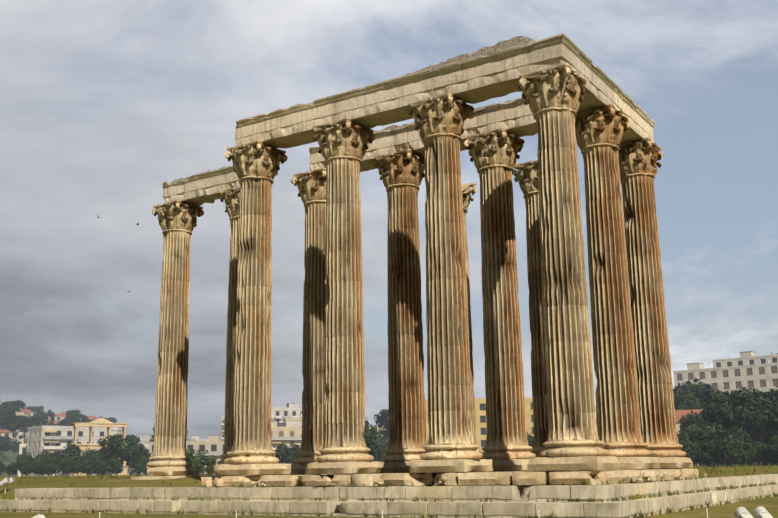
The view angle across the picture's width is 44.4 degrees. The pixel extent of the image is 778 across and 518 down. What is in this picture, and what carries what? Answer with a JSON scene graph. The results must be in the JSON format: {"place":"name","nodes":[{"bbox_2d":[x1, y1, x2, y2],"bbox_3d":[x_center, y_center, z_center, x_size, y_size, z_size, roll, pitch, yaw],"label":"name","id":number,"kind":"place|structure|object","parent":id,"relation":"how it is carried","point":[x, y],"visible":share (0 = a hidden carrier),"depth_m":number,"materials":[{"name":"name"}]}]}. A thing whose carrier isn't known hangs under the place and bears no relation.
{"place":"outdoors","nodes":[
{"label":"outdoors","id":0,"kind":"place"},
{"bbox_2d":[0,477,14,492],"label":"floodlight bank","id":1,"kind":"structure","parent":0,"point":[7,481],"depth_m":53.60,"materials":[{"name":"white metal"}]},
{"bbox_2d":[0,449,18,476],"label":"hill terrain","id":2,"kind":"structure","parent":0,"point":[8,457],"depth_m":355.20,"materials":[{"name":"green"}]},
{"bbox_2d":[0,410,11,428],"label":"tree","id":3,"kind":"object","parent":2,"relation":"on","point":[2,418],"visible":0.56,"depth_m":385.42,"materials":[{"name":"green plant"}]},
{"bbox_2d":[0,440,14,460],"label":"tree","id":4,"kind":"object","parent":2,"relation":"on","point":[5,445],"visible":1,"depth_m":346.28,"materials":[{"name":"green plant"}]},
{"bbox_2d":[0,406,14,425],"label":"tree","id":5,"kind":"object","parent":2,"relation":"on","point":[5,409],"visible":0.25,"depth_m":393.89,"materials":[{"name":"green plant"}]},
{"bbox_2d":[0,427,19,444],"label":"hill house","id":6,"kind":"structure","parent":2,"relation":"on","point":[5,432],"depth_m":385.14,"materials":[{"name":"white paint"}]},
{"bbox_2d":[1,400,24,413],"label":"tree","id":7,"kind":"object","parent":2,"relation":"on","point":[15,404],"visible":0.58,"depth_m":448.98,"materials":[{"name":"green plant"}]},
{"bbox_2d":[3,413,27,452],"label":"tree","id":8,"kind":"object","parent":2,"relation":"on","point":[14,423],"visible":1,"depth_m":373.93,"materials":[{"name":"green plant"}]},
{"bbox_2d":[12,439,20,451],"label":"tree","id":9,"kind":"object","parent":2,"relation":"on","point":[15,444],"visible":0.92,"depth_m":373.17,"materials":[{"name":"green plant"}]},
{"bbox_2d":[21,417,37,431],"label":"tree","id":10,"kind":"object","parent":2,"relation":"on","point":[30,422],"visible":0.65,"depth_m":402.83,"materials":[{"name":"green plant"}]},
{"bbox_2d":[33,415,49,425],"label":"tree","id":11,"kind":"object","parent":2,"relation":"on","point":[42,420],"visible":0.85,"depth_m":417.17,"materials":[{"name":"green plant"}]},
{"bbox_2d":[54,412,66,419],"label":"hill house","id":12,"kind":"structure","parent":2,"relation":"on","point":[61,416],"depth_m":493.69,"materials":[{"name":"white concrete"}]},
{"bbox_2d":[55,417,85,425],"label":"tree","id":13,"kind":"object","parent":2,"relation":"on","point":[64,422],"visible":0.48,"depth_m":385.34,"materials":[{"name":"green plant"}]},
{"bbox_2d":[66,412,90,420],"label":"tree","id":14,"kind":"object","parent":2,"relation":"on","point":[74,416],"visible":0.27,"depth_m":445.64,"materials":[{"name":"green plant"}]},
{"bbox_2d":[221,416,224,440],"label":"building","id":15,"kind":"structure","parent":2,"relation":"on","point":[222,427],"depth_m":422.77,"materials":[{"name":"white concrete"}]},
{"bbox_2d":[0,465,777,499],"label":"terrace lawn","id":16,"kind":"structure","parent":0,"point":[85,482],"depth_m":56.37,"materials":[{"name":"green plant"}]},
{"bbox_2d":[7,461,17,476],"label":"tree","id":17,"kind":"object","parent":16,"relation":"on","point":[12,467],"visible":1,"depth_m":186.00,"materials":[{"name":"green plant"}]},
{"bbox_2d":[18,432,26,476],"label":"building","id":18,"kind":"structure","parent":16,"relation":"on","point":[22,448],"depth_m":299.27,"materials":[{"name":"white concrete"}]},
{"bbox_2d":[17,459,28,474],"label":"tree","id":19,"kind":"object","parent":16,"relation":"on","point":[21,463],"visible":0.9,"depth_m":189.53,"materials":[{"name":"green plant"}]},
{"bbox_2d":[15,452,31,475],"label":"tree","id":20,"kind":"object","parent":16,"relation":"on","point":[19,456],"visible":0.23,"depth_m":256.62,"materials":[{"name":"green plant"}]},
{"bbox_2d":[20,454,35,474],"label":"tree","id":21,"kind":"object","parent":16,"relation":"on","point":[29,459],"visible":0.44,"depth_m":200.48,"materials":[{"name":"green plant"}]},
{"bbox_2d":[34,460,42,476],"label":"tree","id":22,"kind":"object","parent":16,"relation":"on","point":[38,468],"visible":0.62,"depth_m":191.72,"materials":[{"name":"green plant"}]},
{"bbox_2d":[40,456,60,476],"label":"tree","id":23,"kind":"object","parent":16,"relation":"on","point":[54,460],"visible":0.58,"depth_m":185.27,"materials":[{"name":"green plant"}]},
{"bbox_2d":[45,463,56,474],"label":"tree","id":24,"kind":"object","parent":16,"relation":"on","point":[50,468],"visible":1,"depth_m":179.94,"materials":[{"name":"green plant"}]},
{"bbox_2d":[46,451,65,475],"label":"tree","id":25,"kind":"object","parent":16,"relation":"on","point":[58,455],"visible":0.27,"depth_m":201.40,"materials":[{"name":"green plant"}]},
{"bbox_2d":[59,458,72,475],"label":"tree","id":26,"kind":"object","parent":16,"relation":"on","point":[64,464],"visible":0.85,"depth_m":188.87,"materials":[{"name":"green plant"}]},
{"bbox_2d":[25,421,117,476],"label":"building","id":27,"kind":"structure","parent":16,"relation":"on","point":[52,439],"depth_m":289.09,"materials":[{"name":"white concrete"}]},
{"bbox_2d":[62,444,84,475],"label":"tree","id":28,"kind":"object","parent":16,"relation":"on","point":[70,450],"visible":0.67,"depth_m":211.85,"materials":[{"name":"green plant"}]},
{"bbox_2d":[68,459,82,475],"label":"tree","id":29,"kind":"object","parent":16,"relation":"on","point":[72,464],"visible":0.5,"depth_m":185.80,"materials":[{"name":"green plant"}]},
{"bbox_2d":[74,462,83,473],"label":"tree","id":30,"kind":"object","parent":16,"relation":"on","point":[78,466],"visible":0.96,"depth_m":180.74,"materials":[{"name":"green plant"}]},
{"bbox_2d":[82,459,92,475],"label":"tree","id":31,"kind":"object","parent":16,"relation":"on","point":[87,465],"visible":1,"depth_m":181.12,"materials":[{"name":"green plant"}]},
{"bbox_2d":[82,447,100,475],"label":"tree","id":32,"kind":"object","parent":16,"relation":"on","point":[91,455],"visible":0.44,"depth_m":219.38,"materials":[{"name":"green plant"}]},
{"bbox_2d":[68,418,127,475],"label":"hadrian's arch","id":33,"kind":"structure","parent":16,"relation":"on","point":[100,422],"depth_m":245.40,"materials":[{"name":"stone"}]},
{"bbox_2d":[93,460,105,475],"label":"tree","id":34,"kind":"object","parent":16,"relation":"on","point":[97,464],"visible":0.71,"depth_m":191.85,"materials":[{"name":"green plant"}]},
{"bbox_2d":[77,430,130,475],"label":"building","id":35,"kind":"structure","parent":16,"relation":"on","point":[83,440],"depth_m":291.57,"materials":[{"name":"white concrete"}]},
{"bbox_2d":[98,447,114,475],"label":"tree","id":36,"kind":"object","parent":16,"relation":"on","point":[103,456],"visible":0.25,"depth_m":206.06,"materials":[{"name":"green plant"}]},
{"bbox_2d":[105,458,121,475],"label":"tree","id":37,"kind":"object","parent":16,"relation":"on","point":[109,464],"visible":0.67,"depth_m":181.44,"materials":[{"name":"green plant"}]},
{"bbox_2d":[99,433,132,475],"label":"tree","id":38,"kind":"object","parent":16,"relation":"on","point":[115,447],"visible":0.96,"depth_m":192.38,"materials":[{"name":"green plant"}]},
{"bbox_2d":[111,461,120,474],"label":"tree","id":39,"kind":"object","parent":16,"relation":"on","point":[114,470],"visible":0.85,"depth_m":181.19,"materials":[{"name":"green plant"}]},
{"bbox_2d":[116,435,144,447],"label":"tree","id":40,"kind":"object","parent":16,"relation":"on","point":[133,439],"visible":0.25,"depth_m":261.06,"materials":[{"name":"green plant"}]},
{"bbox_2d":[120,443,144,474],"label":"tree","id":41,"kind":"object","parent":16,"relation":"on","point":[132,455],"visible":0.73,"depth_m":197.33,"materials":[{"name":"green plant"}]},
{"bbox_2d":[127,446,151,474],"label":"tree","id":42,"kind":"object","parent":16,"relation":"on","point":[146,451],"visible":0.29,"depth_m":204.27,"materials":[{"name":"green plant"}]},
{"bbox_2d":[136,462,144,474],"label":"tree","id":43,"kind":"object","parent":16,"relation":"on","point":[140,467],"visible":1,"depth_m":183.56,"materials":[{"name":"green plant"}]},
{"bbox_2d":[136,457,150,474],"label":"tree","id":44,"kind":"object","parent":16,"relation":"on","point":[144,460],"visible":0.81,"depth_m":190.50,"materials":[{"name":"green plant"}]},
{"bbox_2d":[138,435,195,443],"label":"building","id":45,"kind":"structure","parent":16,"relation":"on","point":[146,439],"depth_m":344.95,"materials":[{"name":"white concrete"}]},
{"bbox_2d":[149,435,223,473],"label":"building","id":46,"kind":"structure","parent":16,"relation":"on","point":[214,446],"depth_m":281.85,"materials":[{"name":"clear concrete"}]},
{"bbox_2d":[186,448,195,465],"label":"tree","id":47,"kind":"object","parent":16,"relation":"on","point":[190,452],"visible":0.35,"depth_m":143.06,"materials":[{"name":"green plant"}]},
{"bbox_2d":[197,452,205,474],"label":"tree","id":48,"kind":"object","parent":16,"relation":"on","point":[202,460],"visible":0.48,"depth_m":167.65,"materials":[{"name":"green plant"}]},
{"bbox_2d":[201,455,215,472],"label":"tree","id":49,"kind":"object","parent":16,"relation":"on","point":[211,461],"visible":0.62,"depth_m":141.81,"materials":[{"name":"green plant"}]},
{"bbox_2d":[273,442,295,463],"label":"tree","id":50,"kind":"object","parent":16,"relation":"on","point":[282,451],"visible":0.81,"depth_m":154.45,"materials":[{"name":"green plant"}]},
{"bbox_2d":[271,403,301,423],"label":"building","id":51,"kind":"structure","parent":16,"relation":"on","point":[279,414],"depth_m":366.16,"materials":[{"name":"clear concrete"}]},
{"bbox_2d":[288,444,300,463],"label":"tree","id":52,"kind":"object","parent":16,"relation":"on","point":[296,448],"visible":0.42,"depth_m":169.73,"materials":[{"name":"green plant"}]},
{"bbox_2d":[363,419,381,449],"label":"tree","id":53,"kind":"object","parent":16,"relation":"on","point":[369,437],"visible":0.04,"depth_m":146.98,"materials":[{"name":"green plant"}]},
{"bbox_2d":[363,426,383,461],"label":"tree","id":54,"kind":"object","parent":16,"relation":"on","point":[374,450],"visible":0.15,"depth_m":152.08,"materials":[{"name":"green plant"}]},
{"bbox_2d":[373,437,387,461],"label":"tree","id":55,"kind":"object","parent":16,"relation":"on","point":[385,447],"visible":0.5,"depth_m":223.50,"materials":[{"name":"green plant"}]},
{"bbox_2d":[374,407,388,441],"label":"tree","id":56,"kind":"object","parent":16,"relation":"on","point":[382,420],"visible":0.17,"depth_m":285.30,"materials":[{"name":"green plant"}]},
{"bbox_2d":[0,474,777,517],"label":"temple platform steps","id":57,"kind":"structure","parent":16,"relation":"on","point":[466,503],"depth_m":40.97,"materials":[{"name":"beige stone"}]},
{"bbox_2d":[147,200,203,466],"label":"temple column","id":58,"kind":"structure","parent":57,"relation":"on","point":[177,219],"depth_m":57.93,"materials":[{"name":"stone"}]},
{"bbox_2d":[217,187,239,464],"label":"temple column","id":59,"kind":"structure","parent":57,"relation":"on","point":[231,197],"depth_m":55.23,"materials":[{"name":"stone"}]},
{"bbox_2d":[224,140,287,463],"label":"temple column","id":60,"kind":"structure","parent":57,"relation":"on","point":[256,164],"depth_m":47.54,"materials":[{"name":"stone"}]},
{"bbox_2d":[291,168,326,463],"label":"temple column","id":61,"kind":"structure","parent":57,"relation":"on","point":[311,185],"depth_m":52.15,"materials":[{"name":"stone"}]},
{"bbox_2d":[312,117,374,461],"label":"temple column","id":62,"kind":"structure","parent":57,"relation":"on","point":[343,145],"depth_m":44.63,"materials":[{"name":"stone"}]},
{"bbox_2d":[374,149,426,461],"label":"temple column","id":63,"kind":"structure","parent":57,"relation":"on","point":[402,174],"depth_m":49.23,"materials":[{"name":"stone"}]},
{"bbox_2d":[131,456,698,486],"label":"temple stylobate blocks","id":64,"kind":"structure","parent":57,"relation":"on","point":[592,470],"depth_m":41.15,"materials":[{"name":"beige stone"}]},
{"bbox_2d":[409,92,482,459],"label":"temple column","id":65,"kind":"structure","parent":57,"relation":"on","point":[440,120],"depth_m":41.73,"materials":[{"name":"stone"}]},
{"bbox_2d":[212,471,706,486],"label":"loose stones","id":66,"kind":"object","parent":57,"relation":"on","point":[324,481],"visible":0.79,"depth_m":41.73,"materials":[{"name":"stone"}]},
{"bbox_2d":[463,128,535,459],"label":"temple column","id":67,"kind":"structure","parent":57,"relation":"on","point":[494,155],"depth_m":46.34,"materials":[{"name":"stone"}]},
{"bbox_2d":[518,63,607,456],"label":"temple column","id":68,"kind":"structure","parent":57,"relation":"on","point":[554,96],"depth_m":38.85,"materials":[{"name":"stone"}]},
{"bbox_2d":[575,104,651,456],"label":"temple column","id":69,"kind":"structure","parent":57,"relation":"on","point":[599,132],"depth_m":43.46,"materials":[{"name":"stone"}]},
{"bbox_2d":[162,33,654,205],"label":"entablature","id":70,"kind":"structure","parent":69,"relation":"on","point":[382,103],"depth_m":46.43,"materials":[{"name":"stone"}]},
{"bbox_2d":[170,36,636,182],"bbox_3d":[-2.253,-7.022,51.976,29.041,0.710,9.894,-9,-15,31],"label":"rubble","id":71,"kind":"object","parent":70,"relation":"on","point":[498,46],"visible":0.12,"depth_m":42.66,"materials":[{"name":"beige stone"}]},
{"bbox_2d":[618,137,685,456],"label":"temple column","id":72,"kind":"structure","parent":57,"relation":"on","point":[638,163],"depth_m":48.07,"materials":[{"name":"stone"}]},
{"bbox_2d":[0,464,777,517],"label":"weedy grass","id":73,"kind":"structure","parent":16,"relation":"on","point":[638,496],"depth_m":44.30,"materials":[{"name":"green plant"}]},
{"bbox_2d":[526,432,533,452],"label":"tree","id":74,"kind":"object","parent":16,"relation":"on","point":[530,438],"visible":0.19,"depth_m":154.52,"materials":[{"name":"green plant"}]},
{"bbox_2d":[678,425,694,436],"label":"tree","id":75,"kind":"object","parent":16,"relation":"on","point":[687,430],"visible":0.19,"depth_m":146.84,"materials":[{"name":"green plant"}]},
{"bbox_2d":[676,398,703,409],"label":"tree","id":76,"kind":"object","parent":16,"relation":"on","point":[690,404],"visible":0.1,"depth_m":202.69,"materials":[{"name":"green plant"}]},
{"bbox_2d":[683,441,704,461],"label":"tree","id":77,"kind":"object","parent":16,"relation":"on","point":[694,449],"visible":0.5,"depth_m":120.31,"materials":[{"name":"green plant"}]},
{"bbox_2d":[679,410,709,431],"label":"tree","id":78,"kind":"object","parent":16,"relation":"on","point":[691,419],"visible":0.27,"depth_m":171.55,"materials":[{"name":"green plant"}]},
{"bbox_2d":[673,378,721,407],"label":"tree","id":79,"kind":"object","parent":16,"relation":"on","point":[686,392],"visible":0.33,"depth_m":207.96,"materials":[{"name":"green plant"}]},
{"bbox_2d":[685,426,717,465],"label":"tree","id":80,"kind":"object","parent":16,"relation":"on","point":[699,435],"visible":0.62,"depth_m":126.31,"materials":[{"name":"green plant"}]},
{"bbox_2d":[696,438,719,465],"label":"tree","id":81,"kind":"object","parent":16,"relation":"on","point":[708,445],"visible":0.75,"depth_m":120.12,"materials":[{"name":"green plant"}]},
{"bbox_2d":[696,425,722,466],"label":"tree","id":82,"kind":"object","parent":16,"relation":"on","point":[710,427],"visible":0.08,"depth_m":146.76,"materials":[{"name":"green plant"}]},
{"bbox_2d":[696,417,726,464],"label":"tree","id":83,"kind":"object","parent":16,"relation":"on","point":[703,423],"visible":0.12,"depth_m":151.93,"materials":[{"name":"green plant"}]},
{"bbox_2d":[674,409,752,465],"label":"red roof house","id":84,"kind":"structure","parent":16,"relation":"on","point":[678,414],"depth_m":185.65,"materials":[{"name":"clear tile"}]},
{"bbox_2d":[711,439,732,466],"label":"tree","id":85,"kind":"object","parent":16,"relation":"on","point":[719,444],"visible":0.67,"depth_m":118.96,"materials":[{"name":"green plant"}]},
{"bbox_2d":[673,360,777,393],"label":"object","id":86,"kind":"structure","parent":16,"relation":"on","point":[763,378],"depth_m":329.21,"materials":[{"name":"clear concrete"}]},
{"bbox_2d":[712,351,777,367],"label":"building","id":87,"kind":"structure","parent":86,"relation":"on","point":[748,358],"depth_m":339.38,"materials":[{"name":"clear concrete"}]},
{"bbox_2d":[718,439,741,466],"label":"tree","id":88,"kind":"object","parent":16,"relation":"on","point":[734,451],"visible":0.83,"depth_m":118.55,"materials":[{"name":"green plant"}]},
{"bbox_2d":[717,425,750,465],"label":"tree","id":89,"kind":"object","parent":16,"relation":"on","point":[739,434],"visible":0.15,"depth_m":126.08,"materials":[{"name":"green plant"}]},
{"bbox_2d":[699,386,777,465],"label":"tree","id":90,"kind":"object","parent":16,"relation":"on","point":[725,412],"visible":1,"depth_m":132.18,"materials":[{"name":"green plant"}]},
{"bbox_2d":[727,439,753,465],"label":"tree","id":91,"kind":"object","parent":16,"relation":"on","point":[745,445],"visible":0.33,"depth_m":121.51,"materials":[{"name":"green plant"}]},
{"bbox_2d":[732,447,749,464],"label":"tree","id":92,"kind":"object","parent":16,"relation":"on","point":[742,455],"visible":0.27,"depth_m":120.76,"materials":[{"name":"green plant"}]},
{"bbox_2d":[736,404,769,464],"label":"tree","id":93,"kind":"object","parent":16,"relation":"on","point":[756,431],"visible":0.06,"depth_m":134.57,"materials":[{"name":"green plant"}]},
{"bbox_2d":[749,435,762,465],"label":"tree","id":94,"kind":"object","parent":16,"relation":"on","point":[755,443],"visible":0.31,"depth_m":133.30,"materials":[{"name":"green plant"}]},
{"bbox_2d":[750,432,770,464],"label":"tree","id":95,"kind":"object","parent":16,"relation":"on","point":[765,440],"visible":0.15,"depth_m":136.21,"materials":[{"name":"green plant"}]},
{"bbox_2d":[754,444,773,464],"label":"tree","id":96,"kind":"object","parent":16,"relation":"on","point":[761,457],"visible":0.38,"depth_m":121.78,"materials":[{"name":"green plant"}]},
{"bbox_2d":[760,444,776,465],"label":"tree","id":97,"kind":"object","parent":16,"relation":"on","point":[765,450],"visible":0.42,"depth_m":120.89,"materials":[{"name":"green plant"}]},
{"bbox_2d":[762,386,777,464],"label":"tree","id":98,"kind":"object","parent":16,"relation":"on","point":[771,393],"visible":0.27,"depth_m":135.14,"materials":[{"name":"green plant"}]},
{"bbox_2d":[764,444,777,465],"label":"tree","id":99,"kind":"object","parent":16,"relation":"on","point":[775,459],"visible":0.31,"depth_m":120.52,"materials":[{"name":"green plant"}]},
{"bbox_2d":[768,435,777,457],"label":"tree","id":100,"kind":"object","parent":16,"relation":"on","point":[774,442],"visible":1,"depth_m":118.05,"materials":[{"name":"green plant"}]},
{"bbox_2d":[0,496,777,517],"bbox_3d":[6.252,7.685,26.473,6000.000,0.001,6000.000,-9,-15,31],"label":"ground","id":101,"kind":"structure","parent":0,"point":[770,505],"depth_m":42.53,"materials":[{"name":"green plant"}]},
{"bbox_2d":[92,508,736,517],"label":"rope fence","id":102,"kind":"object","parent":101,"relation":"on","point":[538,513],"visible":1,"depth_m":21.32,"materials":[{"name":"white"}]},
{"bbox_2d":[734,506,772,517],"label":"floodlight","id":103,"kind":"object","parent":101,"relation":"on","point":[758,512],"visible":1,"depth_m":22.83,"materials":[{"name":"white metal"}]},
{"bbox_2d":[0,0,777,440],"label":"sky","id":104,"kind":"structure","parent":0,"point":[104,103],"materials":[{"name":"grey"}]},
{"bbox_2d":[425,181,479,452],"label":"temple column","id":105,"kind":"structure","parent":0,"point":[468,190],"depth_m":54.55,"materials":[{"name":"stone"}]},
{"bbox_2d":[512,160,547,456],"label":"temple column","id":106,"kind":"structure","parent":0,"point":[525,174],"depth_m":51.20,"materials":[{"name":"stone"}]},
{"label":"hill terrain","id":107,"kind":"structure","parent":0,"visible":0},
{"bbox_2d":[271,421,301,463],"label":"city buildings","id":108,"kind":"structure","parent":107,"relation":"on","point":[289,435],"depth_m":296.50,"materials":[{"name":"beige concrete"}]},
{"bbox_2d":[277,421,301,442],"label":"building","id":109,"kind":"structure","parent":107,"relation":"on","point":[290,424],"depth_m":300.52,"materials":[{"name":"white concrete"}]},
{"bbox_2d":[285,414,301,421],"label":"building","id":110,"kind":"structure","parent":107,"relation":"on","point":[297,419],"depth_m":319.33,"materials":[{"name":"clear concrete"}]},
{"bbox_2d":[425,398,533,453],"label":"building","id":111,"kind":"structure","parent":107,"relation":"on","point":[481,421],"depth_m":257.47,"materials":[{"name":"clear concrete"}]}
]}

